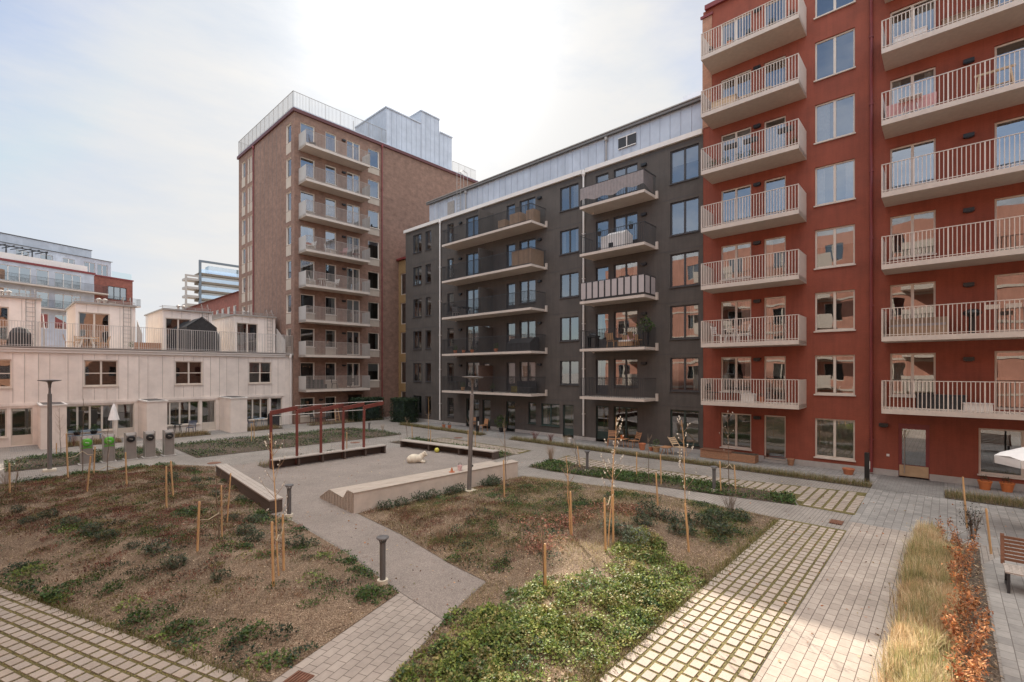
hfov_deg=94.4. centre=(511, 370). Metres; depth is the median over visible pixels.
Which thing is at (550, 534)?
red ground cover
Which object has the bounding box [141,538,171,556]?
shrub
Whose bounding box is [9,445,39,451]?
entrance paving
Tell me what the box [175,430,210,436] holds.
dry grass
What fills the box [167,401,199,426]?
window
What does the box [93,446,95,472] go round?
tree stake
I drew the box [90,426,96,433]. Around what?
flower pot
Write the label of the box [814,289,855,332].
window
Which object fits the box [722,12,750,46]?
window
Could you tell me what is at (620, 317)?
window
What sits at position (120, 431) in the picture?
door
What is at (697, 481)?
ground cover
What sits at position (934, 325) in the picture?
sofa
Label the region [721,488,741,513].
bare shrub
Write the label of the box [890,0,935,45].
window
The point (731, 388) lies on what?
table
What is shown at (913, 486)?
entrance paving
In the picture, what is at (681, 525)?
shrub
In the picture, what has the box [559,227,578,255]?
window
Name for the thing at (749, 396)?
white crate
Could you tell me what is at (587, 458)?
bollard light
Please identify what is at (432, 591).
gravel path
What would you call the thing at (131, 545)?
shrub
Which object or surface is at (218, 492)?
shrub
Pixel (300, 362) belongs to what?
window
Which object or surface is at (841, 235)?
window
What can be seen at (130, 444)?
waste chute
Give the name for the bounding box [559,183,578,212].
window
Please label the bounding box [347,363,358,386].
balcony door
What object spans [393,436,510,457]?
ground cover
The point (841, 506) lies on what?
grass paving
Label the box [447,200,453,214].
roof door
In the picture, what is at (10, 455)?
path
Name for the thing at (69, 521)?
shrub
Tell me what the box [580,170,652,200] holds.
balcony screen
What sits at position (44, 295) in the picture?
window
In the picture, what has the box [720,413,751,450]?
window
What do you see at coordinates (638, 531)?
shrub
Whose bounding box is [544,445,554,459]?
bare shrub
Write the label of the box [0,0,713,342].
sky
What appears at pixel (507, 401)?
balcony door
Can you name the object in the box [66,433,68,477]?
tree stake
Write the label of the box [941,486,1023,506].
border grass
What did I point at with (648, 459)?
sapling
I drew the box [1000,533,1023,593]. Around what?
garden bench
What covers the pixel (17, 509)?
shrub
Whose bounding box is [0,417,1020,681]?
ground
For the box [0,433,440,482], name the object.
path
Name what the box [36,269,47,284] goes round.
window
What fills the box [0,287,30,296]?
window
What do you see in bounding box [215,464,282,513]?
plank bench
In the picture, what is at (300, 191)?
window
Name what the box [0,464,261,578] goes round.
heather
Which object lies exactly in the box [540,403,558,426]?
window
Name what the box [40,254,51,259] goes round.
window
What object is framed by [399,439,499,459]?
long bench
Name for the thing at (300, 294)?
window
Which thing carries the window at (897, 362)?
in the apartment building at (845, 228)
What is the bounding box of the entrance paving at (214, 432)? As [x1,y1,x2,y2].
[201,430,228,434]
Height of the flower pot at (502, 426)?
1.386 m
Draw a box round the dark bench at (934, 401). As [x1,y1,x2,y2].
[915,394,967,409]
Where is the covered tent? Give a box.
[179,317,216,351]
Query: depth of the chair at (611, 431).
28.94 m
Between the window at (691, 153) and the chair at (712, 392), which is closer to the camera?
the chair at (712, 392)
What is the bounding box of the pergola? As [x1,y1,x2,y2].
[269,401,383,466]
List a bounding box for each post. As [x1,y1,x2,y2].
[476,416,478,432]
[864,452,869,481]
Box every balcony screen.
[514,248,543,265]
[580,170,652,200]
[580,274,654,299]
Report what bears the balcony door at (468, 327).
in the apartment building at (461, 247)
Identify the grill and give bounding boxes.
[268,414,279,425]
[587,333,598,348]
[962,309,981,332]
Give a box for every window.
[0,264,30,282]
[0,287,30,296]
[0,359,11,388]
[0,409,7,438]
[16,250,28,255]
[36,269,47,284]
[36,291,47,306]
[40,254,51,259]
[41,313,47,328]
[55,272,80,289]
[55,293,80,308]
[55,315,65,329]
[63,258,73,263]
[67,404,114,433]
[83,360,117,386]
[84,262,94,272]
[97,264,106,275]
[108,286,125,300]
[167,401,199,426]
[175,361,202,384]
[247,398,267,420]
[248,362,271,383]
[300,122,313,144]
[300,157,313,178]
[300,191,314,212]
[300,225,313,244]
[300,259,313,279]
[300,294,314,313]
[300,328,314,347]
[300,362,313,379]
[300,397,313,416]
[325,132,335,152]
[325,165,336,185]
[325,198,336,218]
[325,231,336,250]
[325,264,336,283]
[325,297,336,315]
[325,330,336,348]
[325,363,336,380]
[368,148,379,169]
[368,179,379,199]
[368,210,379,229]
[368,240,378,259]
[368,271,378,289]
[368,302,379,320]
[368,333,379,350]
[368,363,379,380]
[412,298,421,317]
[412,331,421,349]
[412,363,421,381]
[413,234,421,253]
[413,266,421,285]
[414,395,421,414]
[425,297,430,316]
[446,293,453,313]
[446,397,453,417]
[519,279,535,304]
[520,197,534,212]
[520,238,534,249]
[520,320,534,337]
[520,361,534,380]
[527,402,535,424]
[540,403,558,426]
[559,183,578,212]
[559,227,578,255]
[559,272,578,298]
[559,316,578,341]
[559,361,578,385]
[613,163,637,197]
[613,359,637,387]
[614,212,637,241]
[614,261,636,278]
[614,310,636,339]
[614,406,637,441]
[669,143,699,185]
[669,197,699,236]
[669,250,699,288]
[669,304,699,339]
[669,357,699,392]
[669,409,699,445]
[720,242,751,281]
[720,357,751,392]
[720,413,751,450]
[721,70,750,97]
[721,127,750,163]
[721,184,750,223]
[721,299,751,336]
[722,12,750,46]
[814,0,855,19]
[814,28,855,82]
[814,93,855,144]
[814,159,855,207]
[814,224,855,269]
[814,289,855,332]
[814,355,855,395]
[814,418,855,461]
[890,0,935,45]
[890,67,935,117]
[890,138,936,190]
[890,210,936,259]
[890,281,935,318]
[890,353,935,397]
[977,428,1023,479]
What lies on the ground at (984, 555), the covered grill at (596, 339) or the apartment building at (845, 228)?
the apartment building at (845, 228)
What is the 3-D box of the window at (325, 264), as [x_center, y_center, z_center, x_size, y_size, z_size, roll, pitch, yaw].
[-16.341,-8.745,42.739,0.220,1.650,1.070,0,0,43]
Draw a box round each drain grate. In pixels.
[283,670,314,681]
[829,519,843,524]
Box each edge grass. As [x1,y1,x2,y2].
[0,582,260,681]
[582,518,779,681]
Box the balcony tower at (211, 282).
[182,260,238,306]
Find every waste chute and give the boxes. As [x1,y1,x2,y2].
[77,435,95,465]
[100,433,117,462]
[122,432,138,460]
[141,430,157,458]
[160,429,176,456]
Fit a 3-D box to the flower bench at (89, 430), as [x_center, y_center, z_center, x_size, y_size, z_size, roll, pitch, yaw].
[-27.202,4.155,30.264,0.410,0.750,1.600,0,0,43]
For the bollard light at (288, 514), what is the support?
on the gravel path at (432, 591)
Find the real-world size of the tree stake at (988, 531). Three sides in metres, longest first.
1.150 x 0.049 x 0.048 m
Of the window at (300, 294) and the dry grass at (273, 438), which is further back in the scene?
the window at (300, 294)
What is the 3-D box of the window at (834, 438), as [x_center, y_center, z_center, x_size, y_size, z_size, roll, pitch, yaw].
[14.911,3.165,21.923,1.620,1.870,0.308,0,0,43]
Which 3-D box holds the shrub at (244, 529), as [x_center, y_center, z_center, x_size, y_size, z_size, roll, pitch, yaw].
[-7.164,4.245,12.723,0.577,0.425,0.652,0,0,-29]
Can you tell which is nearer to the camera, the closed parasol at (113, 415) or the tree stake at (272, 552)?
the tree stake at (272, 552)
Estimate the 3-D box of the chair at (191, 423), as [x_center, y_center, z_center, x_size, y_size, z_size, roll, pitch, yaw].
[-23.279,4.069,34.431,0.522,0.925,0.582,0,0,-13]
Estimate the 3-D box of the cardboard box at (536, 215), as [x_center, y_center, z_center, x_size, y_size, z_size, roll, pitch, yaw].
[1.457,-10.663,32.938,0.720,0.906,0.700,0,0,43]
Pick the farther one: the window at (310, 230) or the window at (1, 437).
the window at (310, 230)
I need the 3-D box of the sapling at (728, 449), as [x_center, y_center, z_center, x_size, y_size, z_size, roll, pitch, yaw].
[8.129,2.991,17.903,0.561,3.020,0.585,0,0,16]
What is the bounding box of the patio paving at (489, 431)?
[415,422,511,434]
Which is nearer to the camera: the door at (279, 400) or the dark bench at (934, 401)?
the dark bench at (934, 401)
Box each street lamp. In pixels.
[37,380,61,472]
[462,376,482,491]
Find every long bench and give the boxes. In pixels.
[268,444,386,469]
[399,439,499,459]
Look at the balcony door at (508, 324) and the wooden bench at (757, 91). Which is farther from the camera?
the balcony door at (508, 324)
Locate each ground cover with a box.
[0,462,398,675]
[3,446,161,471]
[175,426,400,456]
[388,525,712,681]
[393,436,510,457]
[418,479,762,573]
[508,500,649,553]
[529,458,796,504]
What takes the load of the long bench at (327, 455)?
on the gravel court
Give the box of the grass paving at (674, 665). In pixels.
[599,519,844,681]
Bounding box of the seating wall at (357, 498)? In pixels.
[319,460,518,513]
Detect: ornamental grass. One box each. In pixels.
[864,518,976,681]
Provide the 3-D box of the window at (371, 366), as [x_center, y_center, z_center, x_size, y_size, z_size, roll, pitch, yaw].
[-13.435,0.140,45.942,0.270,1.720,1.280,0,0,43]
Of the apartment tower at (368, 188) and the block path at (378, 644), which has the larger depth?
the apartment tower at (368, 188)
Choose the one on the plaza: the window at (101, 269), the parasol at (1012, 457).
the parasol at (1012, 457)
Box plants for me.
[0,498,372,647]
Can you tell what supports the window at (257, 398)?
in the row house at (251, 373)
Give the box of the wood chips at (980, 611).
[959,543,1004,680]
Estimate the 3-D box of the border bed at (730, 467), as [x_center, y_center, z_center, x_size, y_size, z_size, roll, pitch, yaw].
[7.031,4.565,25.228,19.360,0.106,0.880,0,0,43]
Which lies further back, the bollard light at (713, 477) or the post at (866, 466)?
the post at (866, 466)
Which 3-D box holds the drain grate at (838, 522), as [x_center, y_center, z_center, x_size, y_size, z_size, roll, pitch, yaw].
[9.711,4.522,14.203,0.320,0.022,0.440,0,0,43]
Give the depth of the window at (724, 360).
24.86 m
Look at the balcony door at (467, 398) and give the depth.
38.97 m
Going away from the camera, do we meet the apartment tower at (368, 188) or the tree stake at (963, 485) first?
the tree stake at (963, 485)
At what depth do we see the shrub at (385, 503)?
15.42 m
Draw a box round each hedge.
[348,396,384,421]
[389,397,419,422]
[935,515,994,681]
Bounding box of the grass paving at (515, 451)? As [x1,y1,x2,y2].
[433,438,525,453]
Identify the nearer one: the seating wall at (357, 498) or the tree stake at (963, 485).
the tree stake at (963, 485)
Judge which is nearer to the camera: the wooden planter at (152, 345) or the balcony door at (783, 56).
the balcony door at (783, 56)
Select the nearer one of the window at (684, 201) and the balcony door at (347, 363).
the window at (684, 201)
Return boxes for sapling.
[11,458,25,487]
[56,407,66,452]
[68,399,93,472]
[90,426,126,486]
[200,465,232,539]
[259,433,288,575]
[498,419,508,473]
[529,512,555,585]
[559,456,575,534]
[600,416,623,546]
[645,435,651,480]
[677,416,696,549]
[719,412,734,489]
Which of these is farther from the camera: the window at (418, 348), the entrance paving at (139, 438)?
the window at (418, 348)
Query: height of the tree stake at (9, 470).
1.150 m
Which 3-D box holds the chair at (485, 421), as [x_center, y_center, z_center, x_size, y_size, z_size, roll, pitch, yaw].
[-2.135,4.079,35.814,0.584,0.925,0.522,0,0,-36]
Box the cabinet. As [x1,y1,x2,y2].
[712,93,739,109]
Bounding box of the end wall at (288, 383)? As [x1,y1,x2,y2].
[275,335,292,424]
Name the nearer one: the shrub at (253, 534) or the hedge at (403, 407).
the shrub at (253, 534)
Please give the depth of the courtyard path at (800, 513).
20.21 m
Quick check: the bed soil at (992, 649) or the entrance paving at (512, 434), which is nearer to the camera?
the bed soil at (992, 649)
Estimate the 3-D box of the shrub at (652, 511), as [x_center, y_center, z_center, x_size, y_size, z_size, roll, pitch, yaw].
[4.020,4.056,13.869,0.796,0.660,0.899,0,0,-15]
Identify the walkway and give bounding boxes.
[753,522,913,681]
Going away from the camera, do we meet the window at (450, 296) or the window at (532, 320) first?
the window at (532, 320)
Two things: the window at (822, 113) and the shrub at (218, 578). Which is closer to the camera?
the shrub at (218, 578)
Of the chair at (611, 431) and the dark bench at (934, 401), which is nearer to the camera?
the dark bench at (934, 401)
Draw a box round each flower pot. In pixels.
[73,425,81,435]
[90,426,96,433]
[494,415,507,431]
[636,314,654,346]
[639,443,645,449]
[652,439,659,451]
[787,458,794,465]
[842,467,854,474]
[977,475,992,489]
[999,477,1015,492]
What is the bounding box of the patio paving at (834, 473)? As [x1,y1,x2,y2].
[518,434,879,484]
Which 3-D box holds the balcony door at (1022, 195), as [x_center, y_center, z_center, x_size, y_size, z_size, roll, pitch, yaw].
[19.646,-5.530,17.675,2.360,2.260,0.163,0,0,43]
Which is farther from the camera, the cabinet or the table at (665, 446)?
the table at (665, 446)
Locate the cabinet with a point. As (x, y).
(724, 100)
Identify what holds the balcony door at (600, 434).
in the apartment building at (461, 247)
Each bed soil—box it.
[309,419,384,425]
[943,540,1001,681]
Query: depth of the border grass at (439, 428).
36.51 m
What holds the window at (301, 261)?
in the apartment tower at (368, 188)
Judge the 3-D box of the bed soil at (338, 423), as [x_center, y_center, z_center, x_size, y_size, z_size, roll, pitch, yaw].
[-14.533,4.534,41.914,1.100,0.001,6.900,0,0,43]
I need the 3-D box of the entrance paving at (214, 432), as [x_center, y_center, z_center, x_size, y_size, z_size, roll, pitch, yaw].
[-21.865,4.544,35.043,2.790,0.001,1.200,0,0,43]
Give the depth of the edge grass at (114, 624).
8.18 m
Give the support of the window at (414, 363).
in the apartment building at (461, 247)
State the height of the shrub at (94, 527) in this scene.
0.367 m
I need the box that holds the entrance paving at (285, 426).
[279,425,295,428]
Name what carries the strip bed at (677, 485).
on the ground at (984, 555)
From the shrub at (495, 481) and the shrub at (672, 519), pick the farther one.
the shrub at (495, 481)
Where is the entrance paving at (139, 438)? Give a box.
[118,436,142,441]
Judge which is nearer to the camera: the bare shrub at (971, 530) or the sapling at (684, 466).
the sapling at (684, 466)
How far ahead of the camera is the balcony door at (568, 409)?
32.16 m
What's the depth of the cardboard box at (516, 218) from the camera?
33.57 m
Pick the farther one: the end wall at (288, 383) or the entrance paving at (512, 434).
the end wall at (288, 383)
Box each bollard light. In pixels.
[284,484,293,517]
[376,535,388,585]
[584,450,589,471]
[710,466,717,491]
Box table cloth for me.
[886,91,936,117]
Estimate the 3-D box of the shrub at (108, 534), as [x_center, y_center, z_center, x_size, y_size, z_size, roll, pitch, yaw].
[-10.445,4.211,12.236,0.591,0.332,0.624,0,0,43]
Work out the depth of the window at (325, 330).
43.03 m
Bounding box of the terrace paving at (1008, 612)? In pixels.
[983,551,1023,681]
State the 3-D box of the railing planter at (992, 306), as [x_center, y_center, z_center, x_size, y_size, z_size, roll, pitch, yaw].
[17.607,-2.340,17.407,0.400,0.160,0.180,0,0,43]
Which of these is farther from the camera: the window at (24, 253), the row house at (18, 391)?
the window at (24, 253)
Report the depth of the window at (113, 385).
31.46 m
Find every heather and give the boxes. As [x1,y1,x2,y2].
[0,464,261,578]
[361,476,670,574]
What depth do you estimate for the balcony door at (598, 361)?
30.53 m
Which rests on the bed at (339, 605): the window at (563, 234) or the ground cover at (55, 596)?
the ground cover at (55, 596)
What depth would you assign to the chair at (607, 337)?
28.63 m
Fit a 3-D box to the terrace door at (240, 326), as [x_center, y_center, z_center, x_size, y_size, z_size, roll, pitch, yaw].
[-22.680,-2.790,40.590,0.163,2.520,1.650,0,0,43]
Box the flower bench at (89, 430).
[68,429,101,441]
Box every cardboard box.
[498,219,508,227]
[509,212,525,225]
[526,209,539,222]
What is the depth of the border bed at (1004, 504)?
16.20 m
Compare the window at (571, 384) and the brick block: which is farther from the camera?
the brick block
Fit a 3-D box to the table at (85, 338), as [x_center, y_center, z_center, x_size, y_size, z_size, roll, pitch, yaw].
[-28.429,-1.818,31.730,1.000,0.745,1.000,0,0,43]
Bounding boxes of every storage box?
[894,25,927,43]
[942,0,997,26]
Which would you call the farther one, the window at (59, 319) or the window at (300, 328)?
the window at (59, 319)
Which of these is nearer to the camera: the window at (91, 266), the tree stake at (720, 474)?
the tree stake at (720, 474)
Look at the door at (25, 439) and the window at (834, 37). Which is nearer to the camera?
the window at (834, 37)
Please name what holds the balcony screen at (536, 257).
attached to the apartment building at (461, 247)
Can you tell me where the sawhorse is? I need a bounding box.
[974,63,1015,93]
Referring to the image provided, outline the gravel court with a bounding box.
[231,446,496,512]
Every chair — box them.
[74,336,85,346]
[186,420,196,432]
[479,419,488,431]
[606,332,617,347]
[607,430,616,446]
[628,331,642,346]
[628,432,641,448]
[668,436,686,455]
[705,383,719,400]
[710,326,725,342]
[738,324,750,341]
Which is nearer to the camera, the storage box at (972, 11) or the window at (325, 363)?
the storage box at (972, 11)
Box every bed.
[0,464,386,672]
[0,587,254,681]
[10,447,156,471]
[175,428,395,457]
[367,477,775,681]
[432,438,530,453]
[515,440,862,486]
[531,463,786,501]
[947,493,1023,508]
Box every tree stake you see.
[8,463,10,491]
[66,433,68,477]
[86,456,91,491]
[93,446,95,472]
[125,452,127,485]
[165,466,167,507]
[170,461,173,495]
[196,501,200,550]
[221,485,222,536]
[227,473,230,522]
[271,521,274,586]
[282,514,284,570]
[503,460,504,495]
[544,543,546,591]
[569,491,572,534]
[603,498,606,551]
[612,490,613,541]
[655,473,658,505]
[660,454,661,483]
[684,503,689,551]
[719,461,721,490]
[734,465,735,492]
[962,477,967,526]
[985,508,992,553]
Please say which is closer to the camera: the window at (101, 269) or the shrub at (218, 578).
the shrub at (218, 578)
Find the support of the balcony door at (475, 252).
in the apartment building at (461, 247)
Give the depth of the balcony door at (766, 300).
23.89 m
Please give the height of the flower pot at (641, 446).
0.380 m
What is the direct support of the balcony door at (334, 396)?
in the apartment tower at (368, 188)
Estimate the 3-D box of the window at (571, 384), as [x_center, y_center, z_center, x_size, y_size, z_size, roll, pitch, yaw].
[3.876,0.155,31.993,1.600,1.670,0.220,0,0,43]
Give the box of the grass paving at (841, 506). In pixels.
[554,456,864,512]
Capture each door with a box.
[0,307,8,341]
[11,408,31,445]
[79,312,109,347]
[117,403,133,436]
[166,318,190,349]
[202,400,214,429]
[237,323,257,351]
[271,398,281,423]
[325,396,335,419]
[347,140,358,157]
[347,172,358,191]
[347,204,358,224]
[347,236,358,256]
[347,268,358,289]
[347,299,358,322]
[347,331,358,354]
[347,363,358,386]
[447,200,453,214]
[467,215,477,237]
[467,252,477,274]
[467,289,477,314]
[467,325,478,351]
[467,362,478,387]
[467,398,478,424]
[483,399,489,426]
[507,244,514,267]
[507,283,514,309]
[507,323,514,341]
[507,362,514,389]
[507,401,514,429]
[564,405,573,435]
[597,220,607,250]
[597,266,607,299]
[597,313,607,347]
[597,359,607,393]
[597,405,607,439]
[764,0,785,26]
[764,56,785,87]
[764,116,785,151]
[764,176,785,215]
[764,236,785,277]
[764,296,785,340]
[764,356,785,400]
[764,415,785,460]
[898,423,929,478]
[995,38,1023,88]
[995,116,1023,169]
[995,194,1023,250]
[995,272,1023,331]
[995,351,1023,410]
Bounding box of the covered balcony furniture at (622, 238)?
[601,230,632,249]
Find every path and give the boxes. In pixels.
[0,421,389,459]
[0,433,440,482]
[272,593,441,681]
[283,512,484,618]
[370,424,871,530]
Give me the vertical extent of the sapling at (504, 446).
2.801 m
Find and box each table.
[78,337,96,347]
[456,306,470,315]
[616,437,628,447]
[661,445,672,453]
[723,328,738,342]
[728,387,741,401]
[899,92,921,114]
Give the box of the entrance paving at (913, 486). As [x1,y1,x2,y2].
[872,475,943,497]
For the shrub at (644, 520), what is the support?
on the bed at (670, 539)
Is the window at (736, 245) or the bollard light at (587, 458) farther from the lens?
the window at (736, 245)
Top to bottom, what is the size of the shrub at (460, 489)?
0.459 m
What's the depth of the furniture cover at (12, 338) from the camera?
28.98 m
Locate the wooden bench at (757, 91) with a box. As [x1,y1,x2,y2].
[740,86,772,97]
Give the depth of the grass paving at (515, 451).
28.42 m
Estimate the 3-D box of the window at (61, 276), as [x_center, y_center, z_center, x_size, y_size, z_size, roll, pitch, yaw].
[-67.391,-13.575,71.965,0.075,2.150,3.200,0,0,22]
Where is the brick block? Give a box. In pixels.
[186,291,238,318]
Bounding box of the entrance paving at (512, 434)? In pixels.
[485,432,535,438]
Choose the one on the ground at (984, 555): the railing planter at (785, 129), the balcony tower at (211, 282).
the balcony tower at (211, 282)
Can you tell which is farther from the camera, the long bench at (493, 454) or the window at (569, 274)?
the window at (569, 274)
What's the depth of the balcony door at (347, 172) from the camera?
44.43 m
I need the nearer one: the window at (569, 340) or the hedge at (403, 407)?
the window at (569, 340)
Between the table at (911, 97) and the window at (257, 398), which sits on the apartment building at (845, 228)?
the table at (911, 97)
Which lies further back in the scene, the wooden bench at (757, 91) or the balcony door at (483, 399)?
the balcony door at (483, 399)
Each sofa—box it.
[306,379,326,388]
[511,381,536,392]
[619,334,637,346]
[890,316,946,335]
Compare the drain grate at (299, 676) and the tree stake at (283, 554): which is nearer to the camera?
the drain grate at (299, 676)
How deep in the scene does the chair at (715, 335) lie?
24.50 m
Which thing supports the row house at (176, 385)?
on the ground at (984, 555)
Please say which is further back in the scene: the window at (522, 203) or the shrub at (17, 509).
the window at (522, 203)
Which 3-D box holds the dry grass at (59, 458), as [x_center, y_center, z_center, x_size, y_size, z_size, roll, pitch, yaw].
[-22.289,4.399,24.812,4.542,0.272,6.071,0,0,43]
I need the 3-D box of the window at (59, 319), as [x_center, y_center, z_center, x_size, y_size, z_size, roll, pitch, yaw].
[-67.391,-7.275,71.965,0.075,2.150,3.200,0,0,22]
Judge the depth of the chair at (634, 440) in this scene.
27.92 m
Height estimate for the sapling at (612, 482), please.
3.252 m
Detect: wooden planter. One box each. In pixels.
[128,342,160,350]
[699,447,758,463]
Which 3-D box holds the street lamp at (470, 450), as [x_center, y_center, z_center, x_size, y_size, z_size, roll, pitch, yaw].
[-1.541,2.426,17.767,0.800,4.450,0.800,2,0,43]
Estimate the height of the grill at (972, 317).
0.990 m
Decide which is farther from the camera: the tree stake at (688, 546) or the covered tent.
the covered tent
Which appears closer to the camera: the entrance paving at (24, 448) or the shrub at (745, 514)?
the shrub at (745, 514)
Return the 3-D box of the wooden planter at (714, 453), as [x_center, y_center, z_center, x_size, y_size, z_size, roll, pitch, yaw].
[11.038,4.305,24.210,2.680,0.430,0.660,0,0,43]
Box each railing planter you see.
[724,142,736,150]
[743,136,757,144]
[778,125,793,133]
[986,304,998,309]
[1005,303,1021,307]
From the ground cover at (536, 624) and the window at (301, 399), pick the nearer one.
the ground cover at (536, 624)
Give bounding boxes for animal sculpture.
[407,451,427,462]
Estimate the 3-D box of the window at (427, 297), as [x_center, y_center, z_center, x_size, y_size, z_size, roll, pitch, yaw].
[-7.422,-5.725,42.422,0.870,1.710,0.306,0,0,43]
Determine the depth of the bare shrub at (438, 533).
12.59 m
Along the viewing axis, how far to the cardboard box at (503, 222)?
34.37 m
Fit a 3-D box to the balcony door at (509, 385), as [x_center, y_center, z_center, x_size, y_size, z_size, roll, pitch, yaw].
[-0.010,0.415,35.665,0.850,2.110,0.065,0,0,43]
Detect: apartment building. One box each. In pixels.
[403,90,702,453]
[700,0,1023,491]
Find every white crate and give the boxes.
[740,393,755,402]
[963,402,993,411]
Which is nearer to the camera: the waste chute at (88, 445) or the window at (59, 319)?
the waste chute at (88, 445)
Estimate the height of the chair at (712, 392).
0.925 m
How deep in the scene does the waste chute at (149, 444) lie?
24.77 m
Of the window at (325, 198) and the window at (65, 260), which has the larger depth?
the window at (65, 260)
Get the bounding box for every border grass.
[399,422,486,434]
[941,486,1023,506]
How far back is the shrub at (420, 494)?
16.27 m
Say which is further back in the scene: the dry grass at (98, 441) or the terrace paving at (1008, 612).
the dry grass at (98, 441)
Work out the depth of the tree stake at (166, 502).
15.08 m
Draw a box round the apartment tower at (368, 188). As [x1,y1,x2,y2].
[237,91,477,423]
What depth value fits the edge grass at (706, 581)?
9.41 m
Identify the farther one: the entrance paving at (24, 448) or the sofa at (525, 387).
the sofa at (525, 387)
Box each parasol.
[108,404,119,432]
[994,447,1023,468]
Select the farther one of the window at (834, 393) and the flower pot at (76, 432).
the flower pot at (76, 432)
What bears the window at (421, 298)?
in the apartment building at (461, 247)
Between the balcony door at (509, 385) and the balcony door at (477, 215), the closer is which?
the balcony door at (509, 385)
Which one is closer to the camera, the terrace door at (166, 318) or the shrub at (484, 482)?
the shrub at (484, 482)
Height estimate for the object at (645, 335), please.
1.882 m
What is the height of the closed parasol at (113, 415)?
2.400 m
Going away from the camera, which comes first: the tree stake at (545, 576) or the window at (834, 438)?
the tree stake at (545, 576)
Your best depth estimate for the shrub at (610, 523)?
12.60 m
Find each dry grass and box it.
[3,446,157,469]
[67,437,122,446]
[175,427,391,455]
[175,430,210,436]
[247,424,281,430]
[257,445,365,466]
[306,417,380,425]
[528,461,790,500]
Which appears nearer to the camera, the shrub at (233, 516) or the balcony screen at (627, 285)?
the shrub at (233, 516)
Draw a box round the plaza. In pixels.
[849,488,1023,549]
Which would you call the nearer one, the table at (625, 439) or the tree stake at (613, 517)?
the tree stake at (613, 517)
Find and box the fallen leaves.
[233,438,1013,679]
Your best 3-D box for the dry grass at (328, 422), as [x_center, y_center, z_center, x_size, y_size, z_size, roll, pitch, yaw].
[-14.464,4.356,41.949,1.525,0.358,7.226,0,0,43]
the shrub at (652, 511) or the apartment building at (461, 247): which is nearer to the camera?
the shrub at (652, 511)
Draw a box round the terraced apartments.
[0,232,140,346]
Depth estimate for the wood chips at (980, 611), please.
8.93 m
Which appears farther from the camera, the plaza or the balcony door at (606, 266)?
the balcony door at (606, 266)
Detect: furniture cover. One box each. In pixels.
[7,327,32,345]
[508,337,538,351]
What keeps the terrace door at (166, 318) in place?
in the row house at (176, 385)
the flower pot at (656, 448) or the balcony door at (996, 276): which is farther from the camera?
the flower pot at (656, 448)
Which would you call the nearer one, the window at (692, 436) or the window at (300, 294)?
the window at (692, 436)
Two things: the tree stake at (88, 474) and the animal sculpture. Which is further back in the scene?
the animal sculpture
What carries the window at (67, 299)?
in the terraced apartments
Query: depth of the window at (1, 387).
28.41 m
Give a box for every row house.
[0,288,44,447]
[37,297,140,449]
[138,304,220,439]
[212,310,285,432]
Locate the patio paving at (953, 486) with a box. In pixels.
[944,482,1023,500]
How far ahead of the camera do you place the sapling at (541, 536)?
9.46 m
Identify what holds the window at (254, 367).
in the row house at (251, 373)
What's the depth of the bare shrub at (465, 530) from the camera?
12.68 m
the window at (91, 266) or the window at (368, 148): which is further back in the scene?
the window at (91, 266)
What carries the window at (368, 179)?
in the apartment tower at (368, 188)
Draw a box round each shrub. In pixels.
[0,468,13,484]
[9,504,25,512]
[17,515,38,523]
[37,507,59,518]
[55,515,81,524]
[75,520,104,534]
[92,527,120,541]
[121,540,142,550]
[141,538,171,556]
[156,553,187,568]
[162,470,180,478]
[190,477,201,481]
[209,490,220,496]
[210,567,234,582]
[223,513,239,521]
[234,522,255,534]
[235,494,246,501]
[239,528,265,542]
[242,513,266,522]
[285,532,309,548]
[375,499,397,510]
[394,496,412,506]
[409,490,428,502]
[424,489,442,498]
[429,522,451,540]
[443,484,460,495]
[451,482,465,494]
[454,524,476,536]
[476,478,494,486]
[486,477,501,485]
[488,473,501,481]
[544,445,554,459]
[598,516,620,533]
[603,522,632,537]
[619,524,650,546]
[630,512,658,525]
[633,499,668,518]
[658,507,684,522]
[665,518,697,535]
[682,510,711,526]
[704,505,730,523]
[704,520,732,534]
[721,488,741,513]
[724,507,751,522]
[956,502,984,539]
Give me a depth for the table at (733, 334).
24.04 m

